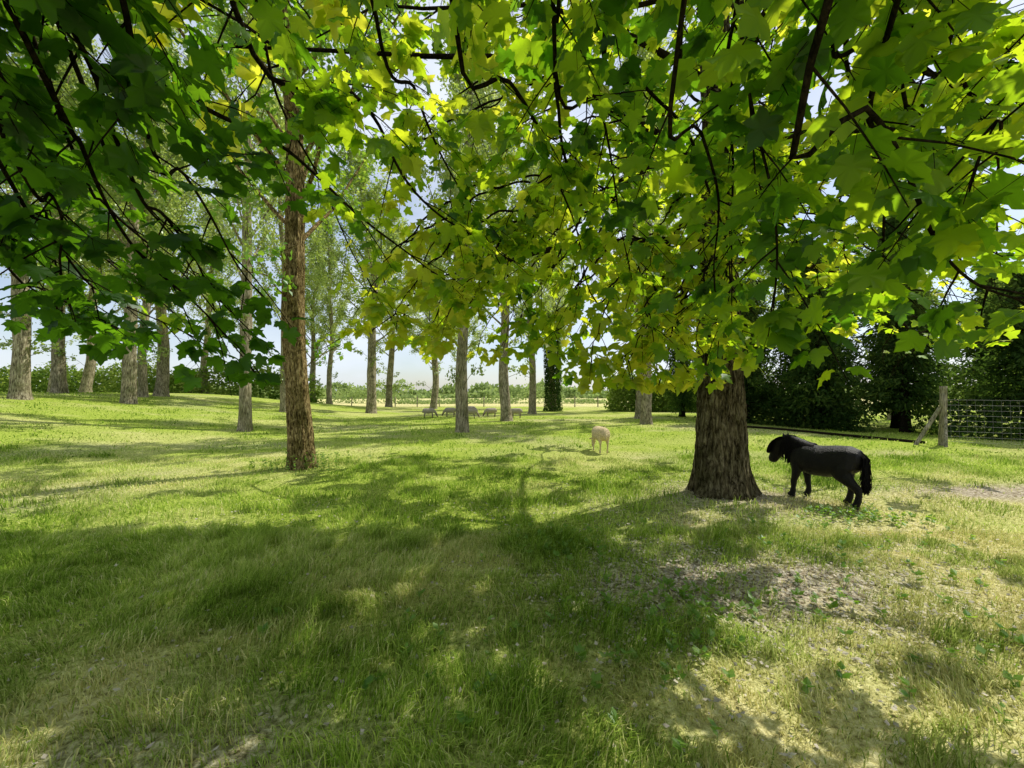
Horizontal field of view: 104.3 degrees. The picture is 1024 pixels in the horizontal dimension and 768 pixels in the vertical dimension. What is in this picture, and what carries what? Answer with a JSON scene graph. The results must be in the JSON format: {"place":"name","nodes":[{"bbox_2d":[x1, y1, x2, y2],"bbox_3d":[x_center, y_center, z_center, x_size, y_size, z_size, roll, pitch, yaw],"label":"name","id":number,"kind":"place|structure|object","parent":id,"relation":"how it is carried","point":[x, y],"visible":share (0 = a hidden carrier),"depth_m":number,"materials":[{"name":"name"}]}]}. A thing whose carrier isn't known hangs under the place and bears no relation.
{"place":"outdoors","nodes":[
{"label":"outdoors","id":0,"kind":"place"},
{"bbox_2d":[0,391,1023,767],"bbox_3d":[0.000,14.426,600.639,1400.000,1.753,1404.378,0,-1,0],"label":"ground","id":1,"kind":"structure","parent":0,"point":[394,413],"depth_m":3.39,"materials":[{"name":"green plant"}]},
{"bbox_2d":[1,144,111,392],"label":"poplar tree","id":2,"kind":"object","parent":1,"relation":"on","point":[49,381],"visible":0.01,"depth_m":32.97,"materials":[{"name":"green plant"}]},
{"bbox_2d":[0,24,122,392],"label":"poplar tree","id":3,"kind":"object","parent":1,"relation":"on","point":[59,384],"visible":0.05,"depth_m":21.81,"materials":[{"name":"green plant"}]},
{"bbox_2d":[0,23,132,399],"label":"poplar tree","id":4,"kind":"object","parent":1,"relation":"on","point":[22,347],"visible":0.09,"depth_m":17.02,"materials":[{"name":"green plant"}]},
{"bbox_2d":[36,175,140,392],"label":"poplar tree","id":5,"kind":"object","parent":1,"relation":"on","point":[88,375],"visible":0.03,"depth_m":27.90,"materials":[{"name":"green plant"}]},
{"bbox_2d":[53,6,200,403],"bbox_3d":[-19.213,-10.079,20.309,6.600,22.400,6.330,0,-1,-16],"label":"poplar tree","id":6,"kind":"object","parent":1,"relation":"on","point":[128,393],"visible":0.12,"depth_m":19.75,"materials":[{"name":"green plant"}]},
{"bbox_2d":[84,77,210,397],"bbox_3d":[-20.793,-9.067,22.860,5.421,19.965,5.696,1,-1,13],"label":"poplar tree","id":7,"kind":"object","parent":1,"relation":"on","point":[142,389],"visible":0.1,"depth_m":23.01,"materials":[{"name":"green plant"}]},
{"bbox_2d":[0,361,324,402],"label":"hedge","id":8,"kind":"object","parent":1,"relation":"on","point":[42,375],"visible":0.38,"depth_m":34.85,"materials":[{"name":"green plant"}]},
{"bbox_2d":[89,119,241,396],"bbox_3d":[-21.944,-9.134,25.517,7.203,20.151,7.680,-1,-1,24],"label":"poplar tree","id":9,"kind":"object","parent":1,"relation":"on","point":[161,388],"visible":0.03,"depth_m":24.59,"materials":[{"name":"green plant"}]},
{"bbox_2d":[167,198,240,393],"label":"poplar tree","id":10,"kind":"object","parent":1,"relation":"on","point":[201,300],"visible":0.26,"depth_m":34.81,"materials":[{"name":"green plant"}]},
{"bbox_2d":[180,0,322,431],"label":"poplar tree","id":11,"kind":"object","parent":1,"relation":"on","point":[245,392],"visible":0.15,"depth_m":15.92,"materials":[{"name":"green plant"}]},
{"bbox_2d":[114,0,426,470],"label":"ash tree","id":12,"kind":"object","parent":1,"relation":"on","point":[300,436],"visible":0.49,"depth_m":8.18,"materials":[{"name":"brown plant"}]},
{"bbox_2d":[235,92,330,412],"bbox_3d":[-13.880,-8.336,24.618,5.109,20.431,4.908,1,-2,-41],"label":"poplar tree","id":13,"kind":"object","parent":1,"relation":"on","point":[281,230],"visible":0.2,"depth_m":24.33,"materials":[{"name":"green plant"}]},
{"bbox_2d":[279,228,348,402],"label":"poplar tree","id":14,"kind":"object","parent":1,"relation":"on","point":[313,364],"visible":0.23,"depth_m":39.86,"materials":[{"name":"green plant"}]},
{"bbox_2d":[305,206,358,403],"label":"poplar tree","id":15,"kind":"object","parent":1,"relation":"on","point":[325,299],"visible":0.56,"depth_m":37.73,"materials":[{"name":"green plant"}]},
{"bbox_2d":[305,136,425,413],"bbox_3d":[-11.306,-8.361,30.587,8.824,21.511,7.810,0,-2,-40],"label":"poplar tree","id":16,"kind":"object","parent":1,"relation":"on","point":[373,193],"visible":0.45,"depth_m":30.10,"materials":[{"name":"green plant"}]},
{"bbox_2d":[353,217,425,406],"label":"poplar tree","id":17,"kind":"object","parent":1,"relation":"on","point":[390,376],"visible":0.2,"depth_m":43.80,"materials":[{"name":"green plant"}]},
{"bbox_2d":[422,408,437,417],"bbox_3d":[-5.242,1.859,25.485,1.011,0.626,0.356,0,-1,-20],"label":"sheep","id":18,"kind":"object","parent":1,"relation":"on","point":[428,410],"visible":0.99,"depth_m":25.36},
{"bbox_2d":[392,226,477,408],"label":"poplar tree","id":19,"kind":"object","parent":1,"relation":"on","point":[434,368],"visible":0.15,"depth_m":39.90,"materials":[{"name":"green plant"}]},
{"bbox_2d":[442,408,455,416],"bbox_3d":[-4.161,1.862,26.275,1.011,0.626,0.356,0,-1,10],"label":"sheep","id":20,"kind":"object","parent":1,"relation":"on","point":[450,410],"visible":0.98,"depth_m":26.15},
{"bbox_2d":[316,379,605,403],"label":"sapling row","id":21,"kind":"object","parent":1,"relation":"on","point":[488,401],"visible":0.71,"depth_m":59.92,"materials":[{"name":"green plant"}]},
{"bbox_2d":[441,247,493,369],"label":"poplar tree","id":22,"kind":"object","parent":1,"relation":"on","point":[475,323],"visible":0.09,"depth_m":48.23,"materials":[{"name":"green plant"}]},
{"bbox_2d":[341,397,597,406],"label":"post fence","id":23,"kind":"object","parent":1,"relation":"on","point":[351,401],"visible":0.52,"depth_m":46.17,"materials":[{"name":"brown wood"}]},
{"bbox_2d":[402,0,538,432],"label":"poplar tree","id":24,"kind":"object","parent":1,"relation":"on","point":[461,403],"visible":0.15,"depth_m":15.77,"materials":[{"name":"green plant"}]},
{"bbox_2d":[468,409,479,417],"bbox_3d":[-2.539,1.865,25.175,1.011,0.626,0.356,0,-1,-10],"label":"sheep","id":25,"kind":"object","parent":1,"relation":"on","point":[472,411],"visible":0.73,"depth_m":25.07},
{"bbox_2d":[482,408,496,415],"bbox_3d":[-1.458,1.874,26.143,1.011,0.626,0.356,0,-1,-20],"label":"sheep","id":26,"kind":"object","parent":1,"relation":"on","point":[491,410],"visible":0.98,"depth_m":26.02},
{"bbox_2d":[437,84,562,420],"bbox_3d":[-1.165,-8.331,23.146,7.028,21.241,6.576,-1,-2,39],"label":"poplar tree","id":27,"kind":"object","parent":1,"relation":"on","point":[505,404],"visible":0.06,"depth_m":22.68,"materials":[{"name":"green plant"}]},
{"bbox_2d":[41,378,960,394],"bbox_3d":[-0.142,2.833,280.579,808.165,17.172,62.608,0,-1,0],"label":"distant trees","id":28,"kind":"object","parent":1,"relation":"on","point":[448,389],"visible":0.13,"depth_m":259.88,"materials":[{"name":"green plant"}]},
{"bbox_2d":[0,0,1023,395],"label":"sycamore tree","id":29,"kind":"object","parent":1,"relation":"on","point":[946,200],"visible":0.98,"depth_m":2.06,"materials":[{"name":"green plant"}]},
{"bbox_2d":[0,464,1023,767],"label":"leaf litter","id":30,"kind":"object","parent":1,"relation":"on","point":[634,704],"visible":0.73,"depth_m":2.95,"materials":[{"name":"beige plant"}]},
{"bbox_2d":[511,408,522,417],"bbox_3d":[0.192,1.829,24.986,1.011,0.626,0.356,0,-1,20],"label":"sheep","id":31,"kind":"object","parent":1,"relation":"on","point":[519,411],"visible":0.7,"depth_m":24.84},
{"bbox_2d":[95,384,964,398],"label":"distant hedgerow","id":32,"kind":"object","parent":1,"relation":"on","point":[572,392],"visible":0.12,"depth_m":120.21,"materials":[{"name":"green plant"}]},
{"bbox_2d":[497,130,576,413],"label":"poplar tree","id":33,"kind":"object","parent":1,"relation":"on","point":[532,390],"visible":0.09,"depth_m":29.75,"materials":[{"name":"green plant"}]},
{"bbox_2d":[524,216,584,411],"bbox_3d":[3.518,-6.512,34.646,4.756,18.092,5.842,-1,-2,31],"label":"ivy clad tree","id":34,"kind":"object","parent":1,"relation":"on","point":[551,396],"visible":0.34,"depth_m":34.06,"materials":[{"name":"green plant"}]},
{"bbox_2d":[105,0,1023,500],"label":"sycamore tree","id":35,"kind":"object","parent":1,"relation":"on","point":[721,464],"visible":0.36,"depth_m":5.08,"materials":[{"name":"green plant"}]},
{"bbox_2d":[589,426,609,452],"bbox_3d":[2.412,1.515,11.037,0.397,0.698,1.128,0,-1,-7],"label":"sheep","id":36,"kind":"object","parent":1,"relation":"on","point":[600,434],"visible":1,"depth_m":10.63},
{"bbox_2d":[233,450,1023,754],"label":"nettle patch","id":37,"kind":"object","parent":1,"relation":"on","point":[694,633],"visible":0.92,"depth_m":2.89,"materials":[{"name":"green plant"}]},
{"bbox_2d":[593,9,697,424],"bbox_3d":[6.624,-8.390,20.564,5.728,21.238,6.471,-1,-2,21],"label":"poplar tree","id":38,"kind":"object","parent":1,"relation":"on","point":[646,411],"visible":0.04,"depth_m":20.29,"materials":[{"name":"green plant"}]},
{"bbox_2d":[618,221,675,364],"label":"poplar tree","id":39,"kind":"object","parent":1,"relation":"on","point":[636,303],"visible":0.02,"depth_m":35.33,"materials":[{"name":"green plant"}]},
{"bbox_2d":[600,371,696,412],"bbox_3d":[13.475,0.624,34.890,11.411,4.002,4.155,-1,-1,23],"label":"hedge","id":40,"kind":"object","parent":1,"relation":"on","point":[618,399],"visible":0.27,"depth_m":35.04,"materials":[{"name":"green plant"}]},
{"bbox_2d":[611,99,685,418],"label":"poplar tree","id":41,"kind":"object","parent":1,"relation":"on","point":[638,405],"visible":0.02,"depth_m":24.25,"materials":[{"name":"green plant"}]},
{"bbox_2d":[660,298,696,417],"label":"cypress tree","id":42,"kind":"object","parent":1,"relation":"on","point":[680,402],"visible":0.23,"depth_m":26.53,"materials":[{"name":"green plant"}]},
{"bbox_2d":[695,299,780,399],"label":"cypress tree","id":43,"kind":"object","parent":1,"relation":"on","point":[769,374],"depth_m":24.49,"materials":[{"name":"green plant"}]},
{"bbox_2d":[694,278,785,423],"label":"cypress tree","id":44,"kind":"object","parent":1,"relation":"on","point":[755,377],"visible":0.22,"depth_m":20.80,"materials":[{"name":"green plant"}]},
{"bbox_2d":[738,185,790,314],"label":"poplar tree","id":45,"kind":"object","parent":1,"relation":"on","point":[760,273],"visible":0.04,"depth_m":28.76,"materials":[{"name":"green plant"}]},
{"bbox_2d":[693,390,878,432],"bbox_3d":[13.404,1.242,20.695,2.545,2.108,9.609,1,-1,-24],"label":"bramble bush","id":46,"kind":"object","parent":1,"relation":"on","point":[831,419],"visible":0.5,"depth_m":18.05,"materials":[{"name":"green plant"}]},
{"bbox_2d":[760,235,850,417],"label":"cypress tree","id":47,"kind":"object","parent":1,"relation":"on","point":[785,356],"visible":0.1,"depth_m":21.50,"materials":[{"name":"green plant"}]},
{"bbox_2d":[766,433,872,509],"bbox_3d":[4.514,1.237,5.920,0.461,0.958,1.334,1,-1,-28],"label":"shetland pony","id":48,"kind":"object","parent":1,"relation":"on","point":[843,465],"visible":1,"depth_m":5.67},
{"bbox_2d":[766,255,885,428],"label":"cypress tree","id":49,"kind":"object","parent":1,"relation":"on","point":[811,385],"visible":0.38,"depth_m":18.05,"materials":[{"name":"green plant"}]},
{"bbox_2d":[799,266,871,405],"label":"cypress tree","id":50,"kind":"object","parent":1,"relation":"on","point":[853,338],"visible":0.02,"depth_m":22.41,"materials":[{"name":"green plant"}]},
{"bbox_2d":[747,426,924,443],"bbox_3d":[11.355,1.890,16.007,0.551,0.127,7.846,1,-1,-25],"label":"fallen log","id":51,"kind":"object","parent":1,"relation":"on","point":[840,434],"visible":0.76,"depth_m":14.82,"materials":[{"name":"wood"}]},
{"bbox_2d":[826,159,939,419],"bbox_3d":[23.174,-8.084,24.504,6.248,20.798,7.059,-2,-3,35],"label":"poplar tree","id":52,"kind":"object","parent":1,"relation":"on","point":[866,252],"visible":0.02,"depth_m":23.96,"materials":[{"name":"green plant"}]},
{"bbox_2d":[852,216,959,428],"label":"tree","id":53,"kind":"object","parent":1,"relation":"on","point":[894,222],"visible":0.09,"depth_m":18.51,"materials":[{"name":"green plant"}]},
{"bbox_2d":[818,283,1005,432],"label":"cypress tree","id":54,"kind":"object","parent":1,"relation":"on","point":[904,393],"visible":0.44,"depth_m":16.27,"materials":[{"name":"green plant"}]},
{"bbox_2d":[898,385,1023,440],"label":"bramble bush","id":55,"kind":"object","parent":1,"relation":"on","point":[974,417],"visible":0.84,"depth_m":14.38,"materials":[{"name":"green plant"}]},
{"bbox_2d":[914,386,1020,446],"bbox_3d":[16.401,1.054,10.438,8.986,2.049,0.634,0,-1,21],"label":"wire fence","id":56,"kind":"object","parent":1,"relation":"on","point":[941,410],"visible":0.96,"depth_m":11.92,"materials":[{"name":"grey wood"}]},
{"bbox_2d":[918,276,1021,424],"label":"cypress tree","id":57,"kind":"object","parent":1,"relation":"on","point":[968,351],"visible":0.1,"depth_m":19.17,"materials":[{"name":"green plant"}]},
{"bbox_2d":[930,273,1023,436],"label":"cypress tree","id":58,"kind":"object","parent":1,"relation":"on","point":[1011,358],"visible":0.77,"depth_m":14.39,"materials":[{"name":"green plant"}]},
{"bbox_2d":[0,0,1023,391],"label":"sky","id":59,"kind":"structure","parent":0,"point":[353,368],"materials":[{"name":"white"}]}
]}

